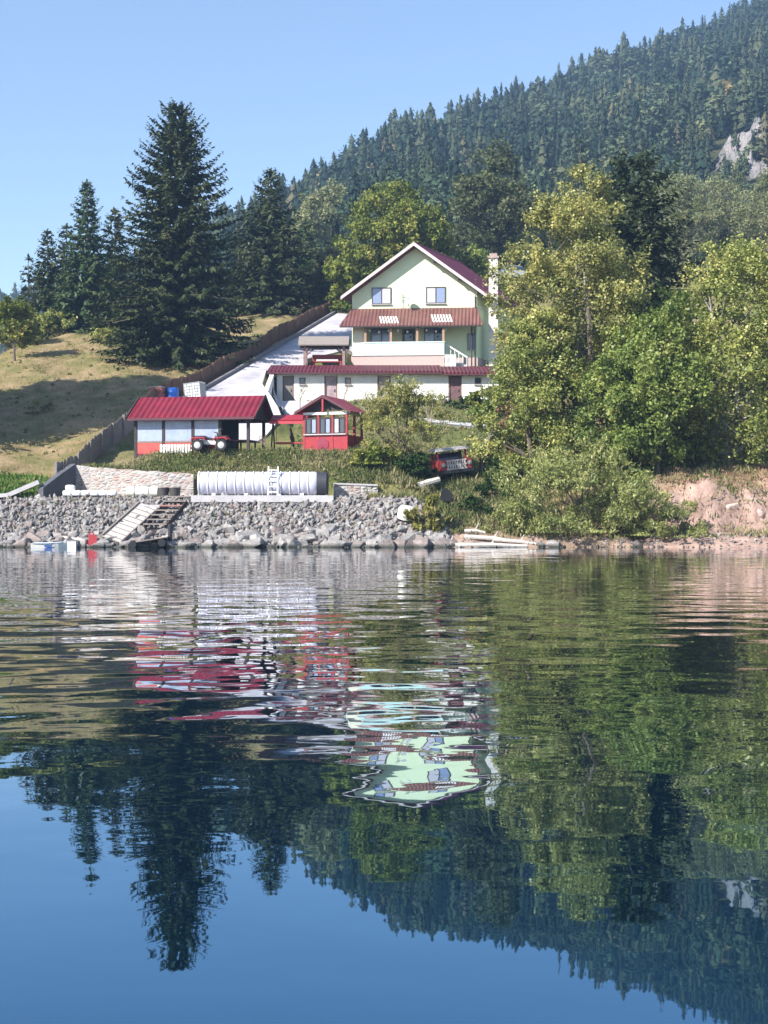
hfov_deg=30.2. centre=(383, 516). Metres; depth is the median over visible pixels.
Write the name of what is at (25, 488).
kerb stone
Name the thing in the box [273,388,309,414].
ramp path
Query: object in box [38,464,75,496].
retaining wall
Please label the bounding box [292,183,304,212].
forest spruce
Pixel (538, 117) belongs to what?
forest spruce
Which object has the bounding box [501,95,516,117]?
forest spruce
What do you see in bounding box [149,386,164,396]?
crate
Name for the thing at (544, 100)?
forest
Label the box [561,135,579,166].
forest spruce
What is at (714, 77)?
forest spruce
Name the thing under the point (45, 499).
boulder
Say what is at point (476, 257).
bush
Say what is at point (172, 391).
barrel
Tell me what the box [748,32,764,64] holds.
forest spruce
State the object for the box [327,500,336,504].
boulder
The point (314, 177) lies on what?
forest spruce
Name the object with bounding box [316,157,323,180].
forest spruce
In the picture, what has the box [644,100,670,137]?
forest tree
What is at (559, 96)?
forest spruce
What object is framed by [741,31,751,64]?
forest spruce
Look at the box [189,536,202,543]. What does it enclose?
boulder
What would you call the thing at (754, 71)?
forest spruce
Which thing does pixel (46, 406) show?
bush
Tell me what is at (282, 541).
boulder
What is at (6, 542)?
boulder
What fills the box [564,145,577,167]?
forest spruce
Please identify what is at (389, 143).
forest spruce
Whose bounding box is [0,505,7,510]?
boulder
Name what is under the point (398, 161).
forest spruce
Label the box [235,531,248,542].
boulder
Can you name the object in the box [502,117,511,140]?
forest spruce
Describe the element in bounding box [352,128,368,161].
forest spruce
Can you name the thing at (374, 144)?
forest spruce
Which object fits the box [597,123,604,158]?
forest spruce
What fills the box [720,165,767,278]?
poplar tree
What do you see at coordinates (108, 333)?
bush
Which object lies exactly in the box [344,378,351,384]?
window
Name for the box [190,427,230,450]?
quad bike
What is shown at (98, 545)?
boulder
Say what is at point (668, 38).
forest spruce
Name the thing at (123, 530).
ramp
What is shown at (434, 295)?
window
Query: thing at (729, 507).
earth block
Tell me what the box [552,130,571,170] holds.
forest spruce
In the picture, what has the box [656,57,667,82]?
forest spruce
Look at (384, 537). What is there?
boulder
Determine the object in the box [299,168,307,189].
forest spruce
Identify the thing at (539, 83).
forest spruce
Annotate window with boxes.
[298,378,305,384]
[303,418,316,434]
[317,417,330,434]
[331,417,345,434]
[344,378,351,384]
[371,287,391,304]
[371,329,389,341]
[424,328,444,352]
[425,287,445,303]
[467,333,473,350]
[474,378,481,384]
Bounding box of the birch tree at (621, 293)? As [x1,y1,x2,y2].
[475,179,654,463]
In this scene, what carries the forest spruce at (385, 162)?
on the ground at (264, 324)
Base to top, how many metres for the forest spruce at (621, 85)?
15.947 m
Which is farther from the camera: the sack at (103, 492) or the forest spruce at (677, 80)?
the forest spruce at (677, 80)
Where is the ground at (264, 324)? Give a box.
[0,126,767,546]
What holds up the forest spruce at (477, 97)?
on the ground at (264, 324)
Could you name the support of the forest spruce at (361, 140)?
on the ground at (264, 324)
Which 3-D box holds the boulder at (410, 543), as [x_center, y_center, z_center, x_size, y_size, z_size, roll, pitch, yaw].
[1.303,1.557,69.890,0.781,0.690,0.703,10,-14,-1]
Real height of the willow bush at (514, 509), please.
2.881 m
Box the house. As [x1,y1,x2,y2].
[339,242,528,365]
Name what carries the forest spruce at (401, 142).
on the ground at (264, 324)
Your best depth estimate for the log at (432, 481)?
76.09 m
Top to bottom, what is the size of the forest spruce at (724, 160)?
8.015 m
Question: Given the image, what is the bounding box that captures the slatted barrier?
[160,444,191,452]
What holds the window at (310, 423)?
in the gazebo
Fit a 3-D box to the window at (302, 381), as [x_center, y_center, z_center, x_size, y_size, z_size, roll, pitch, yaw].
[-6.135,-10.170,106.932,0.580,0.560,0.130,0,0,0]
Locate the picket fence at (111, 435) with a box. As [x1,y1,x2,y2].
[54,298,343,474]
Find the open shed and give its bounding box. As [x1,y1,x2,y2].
[125,395,272,458]
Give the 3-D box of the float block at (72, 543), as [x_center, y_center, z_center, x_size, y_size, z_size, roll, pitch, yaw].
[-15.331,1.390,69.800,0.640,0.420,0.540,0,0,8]
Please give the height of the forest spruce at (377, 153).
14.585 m
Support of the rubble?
on the ground at (264, 324)
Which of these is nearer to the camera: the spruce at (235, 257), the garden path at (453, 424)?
the garden path at (453, 424)
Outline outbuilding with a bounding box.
[267,365,499,401]
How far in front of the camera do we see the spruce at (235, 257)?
149.79 m
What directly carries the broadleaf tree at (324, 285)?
on the ground at (264, 324)
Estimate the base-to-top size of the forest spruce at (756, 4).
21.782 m
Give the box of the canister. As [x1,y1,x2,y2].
[88,532,96,544]
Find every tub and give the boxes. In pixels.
[157,487,168,496]
[169,487,180,495]
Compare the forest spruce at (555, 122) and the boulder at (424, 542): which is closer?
the boulder at (424, 542)
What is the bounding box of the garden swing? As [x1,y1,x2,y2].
[270,415,310,450]
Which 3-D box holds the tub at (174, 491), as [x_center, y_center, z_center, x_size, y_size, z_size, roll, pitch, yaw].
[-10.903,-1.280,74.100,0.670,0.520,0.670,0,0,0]
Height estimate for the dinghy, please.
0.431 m
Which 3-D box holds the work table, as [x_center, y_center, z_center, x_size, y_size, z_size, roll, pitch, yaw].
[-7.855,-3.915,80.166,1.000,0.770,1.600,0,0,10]
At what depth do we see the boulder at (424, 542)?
69.53 m
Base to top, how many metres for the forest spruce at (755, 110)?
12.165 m
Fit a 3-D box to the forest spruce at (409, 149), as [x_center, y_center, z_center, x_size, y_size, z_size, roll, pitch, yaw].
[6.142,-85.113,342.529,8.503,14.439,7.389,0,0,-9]
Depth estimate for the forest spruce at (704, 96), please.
355.72 m
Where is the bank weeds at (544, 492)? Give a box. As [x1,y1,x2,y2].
[421,454,562,529]
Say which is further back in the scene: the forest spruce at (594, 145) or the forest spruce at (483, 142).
the forest spruce at (483, 142)
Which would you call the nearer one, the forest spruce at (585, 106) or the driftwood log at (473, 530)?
the driftwood log at (473, 530)
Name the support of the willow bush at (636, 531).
on the ground at (264, 324)
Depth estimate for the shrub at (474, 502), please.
73.84 m
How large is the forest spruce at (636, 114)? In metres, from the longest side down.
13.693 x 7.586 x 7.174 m
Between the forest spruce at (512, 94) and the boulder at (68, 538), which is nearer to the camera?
the boulder at (68, 538)
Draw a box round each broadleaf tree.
[0,299,44,349]
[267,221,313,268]
[285,192,330,248]
[301,243,342,303]
[302,178,360,246]
[321,178,469,281]
[322,239,379,313]
[438,243,471,264]
[445,132,548,269]
[464,287,599,483]
[551,158,629,426]
[564,321,687,495]
[596,297,714,475]
[617,283,730,442]
[656,230,767,465]
[740,282,767,417]
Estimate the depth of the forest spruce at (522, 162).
292.48 m
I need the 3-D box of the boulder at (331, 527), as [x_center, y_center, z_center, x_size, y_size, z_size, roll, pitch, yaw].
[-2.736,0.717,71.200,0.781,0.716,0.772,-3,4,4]
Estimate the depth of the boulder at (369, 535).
70.62 m
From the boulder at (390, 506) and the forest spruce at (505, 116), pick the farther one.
the forest spruce at (505, 116)
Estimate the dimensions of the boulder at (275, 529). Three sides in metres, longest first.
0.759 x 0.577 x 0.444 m
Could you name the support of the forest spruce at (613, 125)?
on the ground at (264, 324)
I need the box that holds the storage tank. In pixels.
[197,471,328,494]
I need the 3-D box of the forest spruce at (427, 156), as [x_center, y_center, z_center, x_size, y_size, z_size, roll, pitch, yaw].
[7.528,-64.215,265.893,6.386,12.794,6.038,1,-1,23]
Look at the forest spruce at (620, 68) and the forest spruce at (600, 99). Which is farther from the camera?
the forest spruce at (620, 68)
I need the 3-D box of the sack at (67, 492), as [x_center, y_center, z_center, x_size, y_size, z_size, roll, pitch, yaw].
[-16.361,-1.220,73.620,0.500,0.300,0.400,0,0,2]
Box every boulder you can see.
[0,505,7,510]
[0,540,14,544]
[7,536,22,541]
[11,538,31,546]
[25,531,41,542]
[36,529,50,537]
[40,497,47,502]
[53,532,66,537]
[54,533,61,541]
[64,536,74,540]
[68,530,78,536]
[77,539,87,546]
[91,543,104,546]
[97,538,109,543]
[103,536,116,542]
[119,540,132,546]
[129,537,141,542]
[130,530,139,536]
[136,525,145,535]
[137,542,149,546]
[139,534,149,541]
[155,526,172,534]
[164,538,177,546]
[174,532,182,539]
[178,542,194,546]
[181,531,190,538]
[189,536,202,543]
[201,542,217,546]
[208,529,217,537]
[213,538,227,544]
[222,523,234,532]
[228,533,248,541]
[228,538,242,546]
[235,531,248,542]
[242,529,258,536]
[243,537,263,546]
[249,533,267,545]
[271,526,282,534]
[272,535,277,542]
[276,534,296,543]
[278,537,287,546]
[285,539,300,546]
[291,529,303,533]
[294,532,308,537]
[300,533,317,541]
[304,526,316,536]
[312,538,323,544]
[316,529,329,537]
[320,540,328,546]
[321,524,336,533]
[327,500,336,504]
[327,537,351,546]
[331,533,341,539]
[350,541,365,546]
[366,533,374,538]
[366,539,383,546]
[366,541,377,546]
[375,534,391,540]
[379,539,394,546]
[385,503,392,508]
[388,530,397,537]
[393,539,407,546]
[395,526,407,532]
[402,531,414,540]
[405,540,413,546]
[413,537,432,547]
[424,530,433,535]
[428,533,444,541]
[433,537,450,546]
[449,538,457,546]
[536,542,544,546]
[545,540,560,546]
[632,540,641,546]
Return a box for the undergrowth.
[342,443,512,532]
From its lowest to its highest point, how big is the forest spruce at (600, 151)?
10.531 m
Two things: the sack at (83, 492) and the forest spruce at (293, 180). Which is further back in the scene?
the forest spruce at (293, 180)
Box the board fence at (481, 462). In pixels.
[479,426,503,472]
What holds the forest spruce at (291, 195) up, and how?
on the ground at (264, 324)
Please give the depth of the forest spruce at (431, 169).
245.37 m
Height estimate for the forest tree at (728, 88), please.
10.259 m
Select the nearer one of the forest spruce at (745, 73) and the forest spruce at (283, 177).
the forest spruce at (745, 73)
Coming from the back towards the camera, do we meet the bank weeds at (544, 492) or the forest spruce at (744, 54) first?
the forest spruce at (744, 54)
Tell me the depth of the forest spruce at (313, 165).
404.31 m
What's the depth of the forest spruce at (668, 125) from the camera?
323.48 m
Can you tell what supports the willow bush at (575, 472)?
on the ground at (264, 324)
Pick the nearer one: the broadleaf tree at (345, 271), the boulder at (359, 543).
the boulder at (359, 543)
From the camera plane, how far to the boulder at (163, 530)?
70.88 m
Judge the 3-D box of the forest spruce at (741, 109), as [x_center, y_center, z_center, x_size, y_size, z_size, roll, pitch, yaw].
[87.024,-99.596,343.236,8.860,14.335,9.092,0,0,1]
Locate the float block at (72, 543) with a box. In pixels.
[63,541,78,546]
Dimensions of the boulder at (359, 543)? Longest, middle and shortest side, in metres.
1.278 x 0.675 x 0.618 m
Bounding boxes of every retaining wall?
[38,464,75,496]
[265,374,273,397]
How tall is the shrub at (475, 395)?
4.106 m
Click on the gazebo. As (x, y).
(331, 432)
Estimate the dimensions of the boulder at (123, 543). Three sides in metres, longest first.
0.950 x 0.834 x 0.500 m
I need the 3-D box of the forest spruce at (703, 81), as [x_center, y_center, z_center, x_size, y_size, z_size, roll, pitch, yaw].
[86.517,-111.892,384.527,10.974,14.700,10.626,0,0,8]
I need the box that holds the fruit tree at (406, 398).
[355,374,455,455]
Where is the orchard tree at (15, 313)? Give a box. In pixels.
[0,293,39,360]
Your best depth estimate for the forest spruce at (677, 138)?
325.01 m
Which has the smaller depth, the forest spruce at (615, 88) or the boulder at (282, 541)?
the boulder at (282, 541)
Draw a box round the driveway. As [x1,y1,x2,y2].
[205,312,352,442]
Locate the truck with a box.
[428,446,474,479]
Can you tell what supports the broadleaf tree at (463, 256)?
on the ground at (264, 324)
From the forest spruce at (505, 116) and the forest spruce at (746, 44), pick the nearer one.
the forest spruce at (505, 116)
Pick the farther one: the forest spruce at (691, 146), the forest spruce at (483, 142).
the forest spruce at (483, 142)
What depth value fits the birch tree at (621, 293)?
79.28 m
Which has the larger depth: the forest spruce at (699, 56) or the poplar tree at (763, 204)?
the forest spruce at (699, 56)
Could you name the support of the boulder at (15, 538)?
on the ground at (264, 324)
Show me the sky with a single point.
(284, 85)
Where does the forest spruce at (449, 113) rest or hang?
on the ground at (264, 324)
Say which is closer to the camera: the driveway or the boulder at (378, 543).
the boulder at (378, 543)
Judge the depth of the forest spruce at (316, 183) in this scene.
362.84 m
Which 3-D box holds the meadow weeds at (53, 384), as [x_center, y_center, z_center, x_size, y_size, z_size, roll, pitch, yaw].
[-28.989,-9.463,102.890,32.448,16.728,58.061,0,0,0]
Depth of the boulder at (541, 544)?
69.93 m
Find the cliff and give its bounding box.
[711,117,767,181]
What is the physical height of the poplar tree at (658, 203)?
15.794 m
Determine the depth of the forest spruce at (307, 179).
379.76 m
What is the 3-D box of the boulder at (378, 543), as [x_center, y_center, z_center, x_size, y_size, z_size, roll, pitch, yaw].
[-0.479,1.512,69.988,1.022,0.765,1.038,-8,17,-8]
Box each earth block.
[726,503,741,510]
[757,509,765,518]
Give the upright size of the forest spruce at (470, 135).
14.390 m
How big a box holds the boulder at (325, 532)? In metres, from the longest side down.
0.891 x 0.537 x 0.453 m
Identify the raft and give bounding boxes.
[126,524,171,547]
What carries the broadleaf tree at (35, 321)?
on the ground at (264, 324)
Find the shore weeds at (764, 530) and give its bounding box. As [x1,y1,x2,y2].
[425,440,767,540]
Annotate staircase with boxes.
[143,496,189,535]
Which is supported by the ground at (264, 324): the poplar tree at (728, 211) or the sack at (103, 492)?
the poplar tree at (728, 211)
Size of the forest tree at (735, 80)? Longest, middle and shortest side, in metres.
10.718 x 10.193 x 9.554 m
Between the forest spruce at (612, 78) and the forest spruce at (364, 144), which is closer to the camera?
the forest spruce at (364, 144)
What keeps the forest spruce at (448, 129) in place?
on the ground at (264, 324)
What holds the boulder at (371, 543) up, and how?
on the ground at (264, 324)
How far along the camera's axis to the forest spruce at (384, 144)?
377.84 m
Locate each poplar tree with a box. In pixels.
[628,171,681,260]
[646,170,726,280]
[686,162,767,271]
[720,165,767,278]
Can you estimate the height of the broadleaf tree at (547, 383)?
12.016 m
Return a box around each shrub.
[349,438,404,464]
[393,450,437,476]
[402,490,452,531]
[413,393,436,404]
[426,396,459,405]
[451,395,487,407]
[457,491,493,517]
[463,401,506,417]
[464,376,513,410]
[472,457,513,498]
[493,403,527,455]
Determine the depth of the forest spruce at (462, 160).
318.32 m
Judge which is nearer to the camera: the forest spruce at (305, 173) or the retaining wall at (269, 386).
the retaining wall at (269, 386)
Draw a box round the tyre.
[439,489,452,502]
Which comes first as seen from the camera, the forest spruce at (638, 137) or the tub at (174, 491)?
the tub at (174, 491)
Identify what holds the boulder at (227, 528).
on the ground at (264, 324)
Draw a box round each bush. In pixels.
[26,399,52,413]
[38,309,77,337]
[88,318,119,340]
[458,242,498,278]
[471,494,548,535]
[482,432,677,538]
[591,476,657,537]
[653,498,718,541]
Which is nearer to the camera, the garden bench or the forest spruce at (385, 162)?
the garden bench
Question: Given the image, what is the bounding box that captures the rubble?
[0,492,767,547]
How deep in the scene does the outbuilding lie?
107.00 m
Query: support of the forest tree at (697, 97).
on the ground at (264, 324)
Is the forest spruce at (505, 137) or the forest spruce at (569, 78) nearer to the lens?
the forest spruce at (505, 137)
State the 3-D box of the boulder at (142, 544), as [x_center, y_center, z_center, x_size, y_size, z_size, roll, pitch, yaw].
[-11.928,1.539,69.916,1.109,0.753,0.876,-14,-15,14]
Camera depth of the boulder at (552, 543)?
69.93 m
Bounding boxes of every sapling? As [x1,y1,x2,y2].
[259,434,265,449]
[297,378,316,408]
[336,377,354,416]
[356,386,376,412]
[420,385,450,424]
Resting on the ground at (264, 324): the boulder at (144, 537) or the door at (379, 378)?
the boulder at (144, 537)
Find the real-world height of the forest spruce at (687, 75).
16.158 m
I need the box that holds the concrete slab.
[191,495,334,501]
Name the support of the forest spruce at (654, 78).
on the ground at (264, 324)
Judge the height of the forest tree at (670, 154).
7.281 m
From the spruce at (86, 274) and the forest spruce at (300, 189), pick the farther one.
the forest spruce at (300, 189)
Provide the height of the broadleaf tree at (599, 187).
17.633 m
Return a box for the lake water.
[0,547,767,1023]
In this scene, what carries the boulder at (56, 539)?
on the rubble
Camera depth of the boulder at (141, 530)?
70.92 m
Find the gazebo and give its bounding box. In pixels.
[294,395,365,450]
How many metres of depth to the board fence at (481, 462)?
80.33 m
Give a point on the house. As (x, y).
(414, 303)
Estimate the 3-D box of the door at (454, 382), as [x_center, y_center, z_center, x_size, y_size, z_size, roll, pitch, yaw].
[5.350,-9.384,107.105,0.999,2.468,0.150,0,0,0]
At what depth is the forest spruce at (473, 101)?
467.84 m
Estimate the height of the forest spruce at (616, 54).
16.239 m
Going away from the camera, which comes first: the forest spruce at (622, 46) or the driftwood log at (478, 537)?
the driftwood log at (478, 537)
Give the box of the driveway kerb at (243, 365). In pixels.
[182,309,337,396]
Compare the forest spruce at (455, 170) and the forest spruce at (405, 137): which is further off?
the forest spruce at (405, 137)
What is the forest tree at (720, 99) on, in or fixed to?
on the ground at (264, 324)
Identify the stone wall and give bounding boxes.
[76,465,193,496]
[333,483,377,496]
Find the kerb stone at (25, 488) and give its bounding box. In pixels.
[0,480,40,497]
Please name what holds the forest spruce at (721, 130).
on the ground at (264, 324)
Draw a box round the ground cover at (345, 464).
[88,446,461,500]
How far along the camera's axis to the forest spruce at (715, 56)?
455.60 m
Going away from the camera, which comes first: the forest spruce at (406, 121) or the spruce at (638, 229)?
the spruce at (638, 229)
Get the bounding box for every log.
[417,477,440,488]
[455,538,526,546]
[464,523,485,533]
[464,531,519,543]
[493,535,545,544]
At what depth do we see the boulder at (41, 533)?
70.89 m
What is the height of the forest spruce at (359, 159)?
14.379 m
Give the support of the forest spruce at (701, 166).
on the ground at (264, 324)
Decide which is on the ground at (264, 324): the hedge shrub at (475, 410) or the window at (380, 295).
the hedge shrub at (475, 410)
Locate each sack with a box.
[63,490,71,495]
[65,485,74,490]
[72,490,80,495]
[81,490,89,495]
[90,490,98,495]
[99,490,107,495]
[108,490,116,495]
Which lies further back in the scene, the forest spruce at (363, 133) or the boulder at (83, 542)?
the forest spruce at (363, 133)
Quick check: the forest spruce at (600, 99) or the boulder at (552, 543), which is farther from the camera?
the forest spruce at (600, 99)
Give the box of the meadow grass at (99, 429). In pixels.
[0,328,230,495]
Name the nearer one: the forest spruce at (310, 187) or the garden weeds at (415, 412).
the garden weeds at (415, 412)
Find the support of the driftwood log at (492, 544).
on the ground at (264, 324)
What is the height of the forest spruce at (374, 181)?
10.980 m
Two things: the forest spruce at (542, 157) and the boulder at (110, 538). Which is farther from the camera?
the forest spruce at (542, 157)
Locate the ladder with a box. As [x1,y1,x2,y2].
[267,466,278,494]
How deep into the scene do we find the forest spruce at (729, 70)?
404.28 m
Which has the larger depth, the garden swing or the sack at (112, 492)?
the garden swing
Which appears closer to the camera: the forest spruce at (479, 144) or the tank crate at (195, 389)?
the tank crate at (195, 389)
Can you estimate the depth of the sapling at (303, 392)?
100.44 m
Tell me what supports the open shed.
on the ground at (264, 324)
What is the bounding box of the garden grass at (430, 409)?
[288,398,516,461]
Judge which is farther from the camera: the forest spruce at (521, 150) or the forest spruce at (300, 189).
the forest spruce at (521, 150)
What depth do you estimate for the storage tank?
73.72 m
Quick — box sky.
[0,0,750,296]
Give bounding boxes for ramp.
[102,501,163,542]
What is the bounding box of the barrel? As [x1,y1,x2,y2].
[167,387,178,396]
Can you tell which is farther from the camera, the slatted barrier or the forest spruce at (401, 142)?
the forest spruce at (401, 142)
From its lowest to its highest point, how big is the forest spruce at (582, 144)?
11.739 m
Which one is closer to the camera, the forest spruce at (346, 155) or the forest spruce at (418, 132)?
the forest spruce at (418, 132)
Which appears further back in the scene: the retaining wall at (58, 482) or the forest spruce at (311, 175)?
the forest spruce at (311, 175)
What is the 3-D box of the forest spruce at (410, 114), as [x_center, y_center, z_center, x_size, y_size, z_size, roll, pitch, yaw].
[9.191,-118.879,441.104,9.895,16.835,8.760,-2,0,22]
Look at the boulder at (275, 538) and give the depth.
70.26 m
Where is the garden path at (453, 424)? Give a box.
[423,418,498,429]
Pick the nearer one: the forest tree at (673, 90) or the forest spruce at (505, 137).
the forest spruce at (505, 137)
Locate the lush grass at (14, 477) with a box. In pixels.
[0,472,49,497]
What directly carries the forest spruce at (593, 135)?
on the ground at (264, 324)
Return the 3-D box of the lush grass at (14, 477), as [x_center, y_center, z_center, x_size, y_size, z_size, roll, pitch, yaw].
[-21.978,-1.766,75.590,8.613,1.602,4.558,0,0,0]
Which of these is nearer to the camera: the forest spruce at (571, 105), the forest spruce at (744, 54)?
the forest spruce at (571, 105)
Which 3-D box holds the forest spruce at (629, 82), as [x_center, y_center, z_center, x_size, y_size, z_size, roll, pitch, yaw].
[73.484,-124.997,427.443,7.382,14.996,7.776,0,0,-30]
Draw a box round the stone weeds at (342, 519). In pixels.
[7,496,411,530]
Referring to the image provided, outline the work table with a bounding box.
[232,440,256,450]
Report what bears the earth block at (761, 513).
on the ground at (264, 324)
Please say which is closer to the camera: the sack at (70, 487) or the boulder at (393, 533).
the boulder at (393, 533)
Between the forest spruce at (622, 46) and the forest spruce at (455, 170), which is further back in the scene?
the forest spruce at (622, 46)
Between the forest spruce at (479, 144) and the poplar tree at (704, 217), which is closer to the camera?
the poplar tree at (704, 217)
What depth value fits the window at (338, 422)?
78.36 m
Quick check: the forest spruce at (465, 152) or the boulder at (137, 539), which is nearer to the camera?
the boulder at (137, 539)
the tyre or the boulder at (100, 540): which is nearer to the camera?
the boulder at (100, 540)
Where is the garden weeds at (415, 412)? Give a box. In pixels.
[291,397,503,461]
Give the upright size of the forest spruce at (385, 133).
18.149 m
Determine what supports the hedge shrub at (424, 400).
on the ground at (264, 324)
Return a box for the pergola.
[298,336,349,364]
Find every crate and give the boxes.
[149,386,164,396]
[183,381,205,396]
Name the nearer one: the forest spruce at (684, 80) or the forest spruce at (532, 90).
the forest spruce at (684, 80)
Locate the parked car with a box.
[498,265,525,278]
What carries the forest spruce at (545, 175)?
on the ground at (264, 324)
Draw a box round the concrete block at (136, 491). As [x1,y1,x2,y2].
[126,486,157,496]
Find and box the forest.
[0,0,767,353]
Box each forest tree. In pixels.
[298,247,323,269]
[417,170,448,189]
[421,171,451,203]
[547,167,570,180]
[561,127,587,146]
[612,132,633,157]
[639,99,653,122]
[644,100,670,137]
[655,147,680,169]
[658,156,679,173]
[665,84,679,103]
[687,80,710,112]
[693,119,714,141]
[702,90,735,130]
[716,79,738,90]
[718,79,737,114]
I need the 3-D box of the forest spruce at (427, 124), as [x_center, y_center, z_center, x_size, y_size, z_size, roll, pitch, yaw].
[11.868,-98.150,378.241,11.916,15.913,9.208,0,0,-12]
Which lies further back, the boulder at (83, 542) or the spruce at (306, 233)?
the spruce at (306, 233)
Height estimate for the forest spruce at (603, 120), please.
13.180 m
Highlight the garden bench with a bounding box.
[312,355,341,364]
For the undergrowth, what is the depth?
75.72 m
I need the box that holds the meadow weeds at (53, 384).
[0,330,197,488]
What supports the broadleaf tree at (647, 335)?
on the ground at (264, 324)
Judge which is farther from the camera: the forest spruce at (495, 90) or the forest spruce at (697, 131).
the forest spruce at (495, 90)
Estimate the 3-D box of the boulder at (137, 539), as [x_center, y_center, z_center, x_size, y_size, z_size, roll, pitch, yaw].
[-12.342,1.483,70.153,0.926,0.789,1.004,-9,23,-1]
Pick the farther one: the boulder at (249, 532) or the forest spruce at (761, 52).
the forest spruce at (761, 52)
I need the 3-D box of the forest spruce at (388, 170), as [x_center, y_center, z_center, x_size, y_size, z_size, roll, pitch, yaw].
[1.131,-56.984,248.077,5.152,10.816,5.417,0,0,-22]
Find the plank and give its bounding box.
[61,536,87,540]
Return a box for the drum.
[397,505,413,520]
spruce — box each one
[17,253,39,342]
[24,228,69,341]
[38,179,126,338]
[39,223,83,328]
[85,97,261,370]
[91,207,138,328]
[217,167,321,315]
[221,222,247,306]
[280,173,286,193]
[282,182,295,208]
[290,176,297,194]
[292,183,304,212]
[292,218,331,300]
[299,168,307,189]
[302,158,316,184]
[303,174,312,190]
[309,168,313,184]
[309,181,317,194]
[310,169,315,190]
[314,176,319,192]
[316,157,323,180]
[319,161,332,189]
[327,151,338,166]
[330,161,344,183]
[331,220,342,241]
[337,145,351,174]
[338,149,356,178]
[339,133,355,158]
[345,166,361,222]
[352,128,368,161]
[352,168,370,202]
[354,141,366,165]
[356,135,366,157]
[356,148,362,169]
[357,127,370,147]
[359,145,373,166]
[363,144,373,165]
[368,166,380,193]
[370,138,380,157]
[370,140,383,164]
[373,137,390,161]
[377,152,390,173]
[379,120,388,151]
[380,160,394,186]
[386,127,395,155]
[387,108,399,136]
[387,112,392,134]
[392,144,403,165]
[393,139,405,160]
[396,112,415,146]
[396,155,399,168]
[399,152,405,168]
[400,170,412,194]
[402,125,416,158]
[402,160,411,177]
[403,133,417,168]
[409,107,416,128]
[410,168,420,198]
[412,115,426,156]
[413,118,432,156]
[418,121,431,157]
[418,158,427,182]
[420,140,434,171]
[422,102,434,127]
[427,160,435,177]
[430,119,445,150]
[438,124,448,144]
[442,107,452,125]
[444,116,454,143]
[446,137,458,158]
[448,131,458,153]
[449,156,462,182]
[456,94,463,112]
[457,122,464,150]
[457,135,473,168]
[459,99,476,129]
[460,115,473,148]
[460,154,469,171]
[468,130,474,150]
[469,88,481,108]
[469,96,478,115]
[471,132,485,167]
[471,138,485,172]
[472,102,479,134]
[472,129,476,146]
[475,112,484,135]
[477,93,488,111]
[477,98,501,134]
[477,103,487,132]
[480,137,495,177]
[482,136,486,160]
[486,127,492,148]
[493,86,498,97]
[497,87,509,114]
[500,132,513,170]
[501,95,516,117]
[502,113,514,137]
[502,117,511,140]
[505,89,518,106]
[507,108,515,142]
[508,82,517,101]
[510,135,520,167]
[511,104,517,128]
[513,105,529,142]
[515,129,535,169]
[515,155,526,174]
[516,135,528,167]
[517,81,525,103]
[517,96,528,116]
[522,82,536,115]
[528,149,535,169]
[531,109,547,141]
[535,77,546,93]
[536,137,554,175]
[539,118,547,140]
[542,170,550,190]
[544,142,750,394]
[548,111,559,131]
[551,75,558,97]
[551,129,562,171]
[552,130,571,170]
[553,126,571,165]
[554,82,565,107]
[561,88,571,114]
[561,109,576,151]
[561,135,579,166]
[561,137,593,245]
[562,105,567,124]
[564,68,576,82]
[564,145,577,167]
[567,94,575,119]
[571,87,590,120]
[572,110,580,134]
[578,131,591,155]
[579,95,587,126]
[582,79,591,96]
[586,103,598,124]
[588,84,596,107]
[589,129,602,157]
[589,133,598,162]
[592,46,600,71]
[592,148,601,172]
[593,140,603,159]
[595,106,610,145]
[596,91,603,105]
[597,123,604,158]
[598,101,615,136]
[598,110,623,142]
[599,79,608,99]
[603,70,617,95]
[609,50,618,69]
[612,78,621,97]
[613,31,629,60]
[614,103,620,125]
[616,60,622,80]
[617,75,623,92]
[618,88,626,100]
[619,98,630,126]
[621,81,633,95]
[623,38,630,55]
[627,77,633,93]
[628,82,645,112]
[628,100,645,150]
[629,124,643,151]
[630,115,646,149]
[632,73,641,87]
[634,47,643,69]
[640,63,648,81]
[640,81,646,106]
[649,36,662,69]
[649,68,658,89]
[654,81,665,100]
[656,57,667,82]
[656,69,668,91]
[656,121,678,153]
[661,83,673,137]
[662,46,672,69]
[665,33,675,52]
[668,53,681,79]
[671,50,685,70]
[671,65,682,93]
[671,123,684,156]
[672,61,682,78]
[673,90,694,138]
[679,75,689,93]
[679,84,690,119]
[680,60,685,82]
[683,69,697,89]
[684,71,691,87]
[684,123,693,156]
[684,134,694,163]
[687,38,694,58]
[689,44,708,75]
[689,137,708,174]
[690,126,710,172]
[691,138,713,186]
[697,76,705,90]
[699,54,709,73]
[700,21,715,44]
[700,93,712,131]
[701,104,715,137]
[703,35,719,56]
[705,45,719,72]
[710,57,727,80]
[710,62,725,88]
[714,103,730,139]
[721,124,741,160]
[721,155,726,179]
[723,64,735,79]
[723,160,737,180]
[729,76,760,131]
[731,39,739,57]
[731,51,743,78]
[738,48,748,67]
[739,81,763,131]
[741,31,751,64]
[741,67,747,82]
[746,34,753,65]
[747,0,764,26]
[747,31,766,68]
[747,87,761,127]
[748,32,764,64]
[749,59,758,83]
[752,18,761,43]
[752,68,764,116]
[752,111,767,163]
[756,46,767,72]
[757,1,766,26]
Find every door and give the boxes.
[283,376,293,400]
[324,376,337,397]
[377,376,390,399]
[402,329,414,341]
[448,376,461,400]
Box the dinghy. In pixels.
[31,541,66,547]
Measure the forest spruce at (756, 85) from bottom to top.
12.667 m

